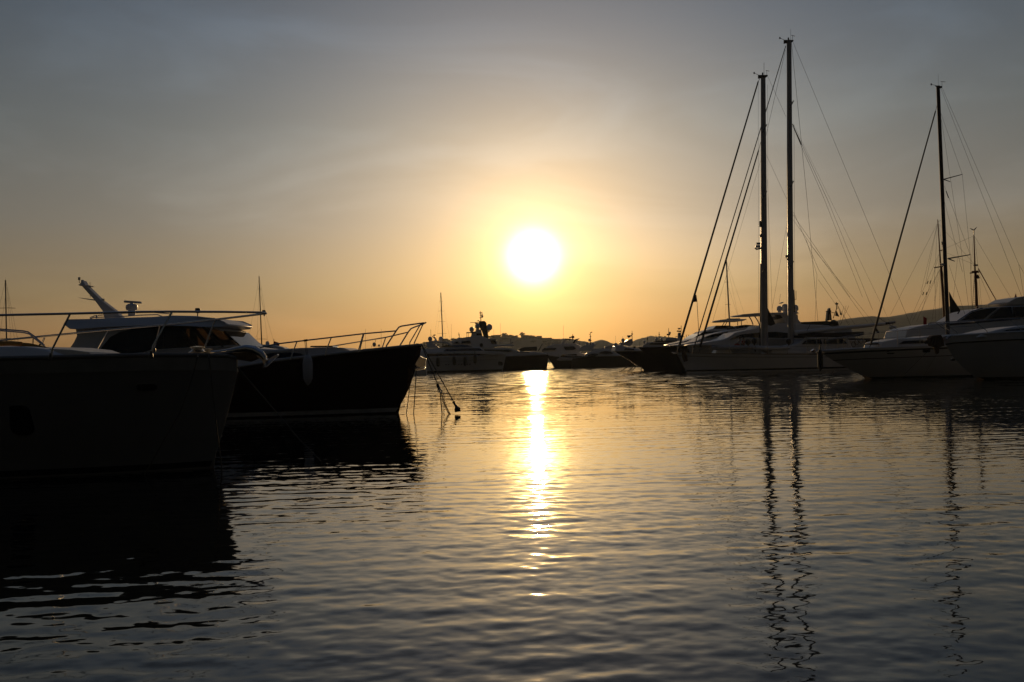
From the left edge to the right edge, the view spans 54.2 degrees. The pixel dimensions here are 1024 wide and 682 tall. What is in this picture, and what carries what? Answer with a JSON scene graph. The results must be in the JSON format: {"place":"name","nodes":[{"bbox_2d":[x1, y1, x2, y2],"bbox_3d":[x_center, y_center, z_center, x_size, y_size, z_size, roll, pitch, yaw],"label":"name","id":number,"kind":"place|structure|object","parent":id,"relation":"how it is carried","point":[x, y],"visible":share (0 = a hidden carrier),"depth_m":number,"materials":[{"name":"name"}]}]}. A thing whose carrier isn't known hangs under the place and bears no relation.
{"place":"outdoors","nodes":[
{"label":"outdoors","id":0,"kind":"place"},
{"bbox_2d":[421,337,560,362],"bbox_3d":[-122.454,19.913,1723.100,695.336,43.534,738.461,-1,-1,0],"label":"town hill","id":1,"kind":"structure","parent":0,"point":[526,342],"depth_m":1491.60,"materials":[{"name":"grey"}]},
{"bbox_2d":[0,363,1023,681],"bbox_3d":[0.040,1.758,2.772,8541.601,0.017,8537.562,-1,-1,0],"label":"sea","id":2,"kind":"structure","parent":0,"point":[550,523],"depth_m":9.44,"materials":[{"name":"black liquid"}]},
{"bbox_2d":[0,278,16,338],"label":"sailing boat","id":3,"kind":"object","parent":2,"relation":"on","point":[5,302],"visible":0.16,"depth_m":90.07,"materials":[{"name":"grey metal"}]},
{"bbox_2d":[0,310,277,478],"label":"motor yacht","id":4,"kind":"object","parent":2,"relation":"on","point":[68,411],"visible":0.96,"depth_m":16.33,"materials":[{"name":"grey paint"}]},
{"bbox_2d":[0,341,22,345],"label":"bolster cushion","id":5,"kind":"object","parent":4,"relation":"on","point":[9,343],"visible":0.94,"depth_m":17.18,"materials":[{"name":"brown fabric"}]},
{"bbox_2d":[22,343,47,347],"bbox_3d":[-8.170,0.094,17.163,0.480,0.146,0.076,-1,-1,6],"label":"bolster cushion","id":6,"kind":"object","parent":4,"relation":"on","point":[29,344],"visible":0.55,"depth_m":17.14,"materials":[{"name":"brown fabric"}]},
{"bbox_2d":[237,367,320,461],"bbox_3d":[-3.833,1.169,16.466,2.174,1.526,0.099,-2,-2,40],"label":"mooring line","id":7,"kind":"object","parent":4,"relation":"attached to","point":[279,415],"visible":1,"depth_m":16.49,"materials":[{"name":"fabric"}]},
{"bbox_2d":[65,277,426,418],"bbox_3d":[-11.204,0.424,35.698,16.482,5.669,4.790,-1,-1,4],"label":"motor yacht","id":8,"kind":"object","parent":2,"relation":"on","point":[351,381],"visible":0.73,"depth_m":34.26,"materials":[{"name":"paint"}]},
{"bbox_2d":[303,339,312,384],"bbox_3d":[-6.760,0.697,33.168,0.328,1.537,0.681,-1,-1,-5],"label":"fender","id":9,"kind":"object","parent":8,"relation":"hanging from","point":[307,369],"visible":1,"depth_m":32.87,"materials":[{"name":"plastic"}]},
{"bbox_2d":[413,367,416,412],"bbox_3d":[-3.393,1.737,35.022,0.032,1.669,0.258,-2,-1,31],"label":"mooring line","id":10,"kind":"object","parent":8,"relation":"attached to","point":[415,391],"visible":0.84,"depth_m":35.02,"materials":[{"name":"fabric"}]},
{"bbox_2d":[421,345,437,383],"bbox_3d":[-2.862,0.812,34.704,0.037,1.395,1.062,0,-1,-35],"label":"mooring line","id":11,"kind":"object","parent":8,"relation":"attached to","point":[429,364],"visible":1,"depth_m":34.69,"materials":[{"name":"fabric"}]},
{"bbox_2d":[436,384,442,392],"bbox_3d":[-2.486,1.628,34.209,0.228,0.355,0.104,-2,-2,37],"label":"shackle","id":12,"kind":"object","parent":11,"relation":"hanging from","point":[438,388],"visible":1,"depth_m":34.19,"materials":[{"name":"metal"}]},
{"bbox_2d":[441,394,449,413],"bbox_3d":[-2.249,2.153,33.928,0.068,0.781,0.589,0,-2,-38],"label":"anchor chain","id":13,"kind":"object","parent":12,"relation":"hanging from","point":[446,408],"visible":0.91,"depth_m":33.93,"materials":[{"name":"black metal"}]},
{"bbox_2d":[422,345,453,401],"bbox_3d":[-2.562,1.106,34.474,0.036,2.005,1.750,0,-2,-42],"label":"mooring line","id":14,"kind":"object","parent":8,"relation":"attached to","point":[438,374],"visible":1,"depth_m":34.42,"materials":[{"name":"fabric"}]},
{"bbox_2d":[251,279,273,343],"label":"sailing boat","id":15,"kind":"object","parent":2,"relation":"on","point":[260,310],"visible":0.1,"depth_m":125.09,"materials":[{"name":"grey metal"}]},
{"bbox_2d":[260,341,288,348],"bbox_3d":[-14.000,1.801,62.074,10.608,4.156,3.400,-1,-1,-4],"label":"motor boat","id":16,"kind":"object","parent":2,"relation":"on","point":[275,346],"visible":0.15,"depth_m":61.00,"materials":[{"name":"white plastic"}]},
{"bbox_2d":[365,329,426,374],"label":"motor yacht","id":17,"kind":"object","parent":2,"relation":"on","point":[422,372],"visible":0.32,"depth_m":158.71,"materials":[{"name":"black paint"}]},
{"bbox_2d":[437,293,449,345],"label":"sailing boat","id":18,"kind":"object","parent":2,"relation":"on","point":[442,333],"visible":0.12,"depth_m":232.09,"materials":[{"name":"grey metal"}]},
{"bbox_2d":[452,401,460,411],"bbox_3d":[-1.892,2.212,33.719,0.316,0.372,0.207,-2,-1,21],"label":"mooring float","id":19,"kind":"object","parent":2,"relation":"on","point":[457,409],"visible":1,"depth_m":33.63,"materials":[{"name":"black plastic"}]},
{"bbox_2d":[420,335,506,372],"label":"motor yacht","id":20,"kind":"object","parent":2,"relation":"on","point":[487,360],"visible":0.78,"depth_m":200.62,"materials":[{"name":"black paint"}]},
{"bbox_2d":[436,357,439,366],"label":"fender","id":21,"kind":"object","parent":20,"relation":"hanging from","point":[437,361],"visible":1,"depth_m":198.94,"materials":[{"name":"black rubber"}]},
{"bbox_2d":[473,355,476,363],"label":"fender","id":22,"kind":"object","parent":20,"relation":"hanging from","point":[475,359],"visible":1,"depth_m":199.35,"materials":[{"name":"black rubber"}]},
{"bbox_2d":[450,311,548,369],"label":"motor yacht","id":23,"kind":"object","parent":2,"relation":"on","point":[521,359],"visible":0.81,"depth_m":219.49,"materials":[{"name":"paint"}]},
{"bbox_2d":[542,326,584,367],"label":"motor yacht","id":24,"kind":"object","parent":2,"relation":"on","point":[562,355],"visible":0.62,"depth_m":251.78,"materials":[{"name":"paint"}]},
{"bbox_2d":[571,332,636,367],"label":"motor yacht","id":25,"kind":"object","parent":2,"relation":"on","point":[603,357],"visible":0.77,"depth_m":241.54,"materials":[{"name":"black paint"}]},
{"bbox_2d":[611,333,664,369],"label":"motor yacht","id":26,"kind":"object","parent":2,"relation":"on","point":[641,359],"visible":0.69,"depth_m":148.99,"materials":[{"name":"paint"}]},
{"bbox_2d":[643,325,688,346],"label":"motor yacht","id":27,"kind":"object","parent":2,"relation":"on","point":[656,342],"visible":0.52,"depth_m":188.07,"materials":[{"name":"white plastic"}]},
{"bbox_2d":[638,318,746,371],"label":"motor yacht","id":28,"kind":"object","parent":2,"relation":"on","point":[663,356],"visible":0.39,"depth_m":131.10,"materials":[{"name":"paint"}]},
{"bbox_2d":[669,325,756,371],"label":"motor yacht","id":29,"kind":"object","parent":2,"relation":"on","point":[711,336],"visible":0.24,"depth_m":125.19,"materials":[{"name":"paint"}]},
{"bbox_2d":[725,261,743,325],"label":"sailing boat","id":30,"kind":"object","parent":2,"relation":"on","point":[728,304],"visible":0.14,"depth_m":150.11,"materials":[{"name":"grey metal"}]},
{"bbox_2d":[684,294,865,353],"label":"motor yacht","id":31,"kind":"object","parent":2,"relation":"on","point":[778,333],"visible":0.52,"depth_m":118.81,"materials":[{"name":"paint"}]},
{"bbox_2d":[671,35,909,372],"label":"sailing yacht","id":32,"kind":"object","parent":2,"relation":"on","point":[797,356],"visible":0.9,"depth_m":112.94,"materials":[{"name":"white wood"}]},
{"bbox_2d":[712,338,756,351],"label":"dinghy","id":33,"kind":"object","parent":32,"relation":"on","point":[732,347],"visible":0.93,"depth_m":111.53,"materials":[{"name":"plastic"}]},
{"bbox_2d":[745,339,750,345],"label":"outboard motor","id":34,"kind":"object","parent":33,"relation":"in","point":[747,342],"visible":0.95,"depth_m":112.42,"materials":[{"name":"black paint"}]},
{"bbox_2d":[751,338,790,350],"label":"dinghy","id":35,"kind":"object","parent":32,"relation":"on","point":[764,348],"visible":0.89,"depth_m":111.25,"materials":[{"name":"paint"}]},
{"bbox_2d":[801,302,880,342],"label":"motor yacht","id":36,"kind":"object","parent":2,"relation":"on","point":[832,323],"visible":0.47,"depth_m":133.33,"materials":[{"name":"white paint"}]},
{"bbox_2d":[808,81,1023,378],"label":"sailing yacht","id":37,"kind":"object","parent":2,"relation":"on","point":[888,358],"visible":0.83,"depth_m":68.32,"materials":[{"name":"paint"}]},
{"bbox_2d":[817,339,822,370],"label":"fender","id":38,"kind":"object","parent":37,"relation":"hanging from","point":[820,358],"visible":1,"depth_m":67.61,"materials":[{"name":"black rubber"}]},
{"bbox_2d":[884,294,1023,338],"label":"motor yacht","id":39,"kind":"object","parent":2,"relation":"on","point":[1006,308],"visible":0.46,"depth_m":78.37,"materials":[{"name":"white paint"}]},
{"bbox_2d":[900,219,1009,319],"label":"schooner","id":40,"kind":"object","parent":2,"relation":"on","point":[976,276],"visible":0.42,"depth_m":105.14,"materials":[{"name":"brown wood"}]},
{"bbox_2d":[923,318,1023,379],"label":"motor yacht","id":41,"kind":"object","parent":2,"relation":"on","point":[990,353],"visible":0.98,"depth_m":59.48,"materials":[{"name":"paint"}]},
{"bbox_2d":[0,0,1023,348],"label":"sky","id":42,"kind":"structure","parent":0,"point":[537,167],"materials":[{"name":"orange"}]},
{"bbox_2d":[561,338,642,353],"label":"mountain ridge","id":43,"kind":"structure","parent":0,"point":[602,343],"depth_m":1834.90,"materials":[{"name":"grey"}]},
{"bbox_2d":[631,336,672,345],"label":"mountain","id":44,"kind":"structure","parent":0,"point":[641,340],"depth_m":2860.09,"materials":[{"name":"grey"}]},
{"bbox_2d":[836,305,989,337],"bbox_3d":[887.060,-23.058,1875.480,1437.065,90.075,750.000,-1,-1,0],"label":"coastal hill","id":45,"kind":"structure","parent":0,"point":[902,320],"depth_m":1667.39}
]}

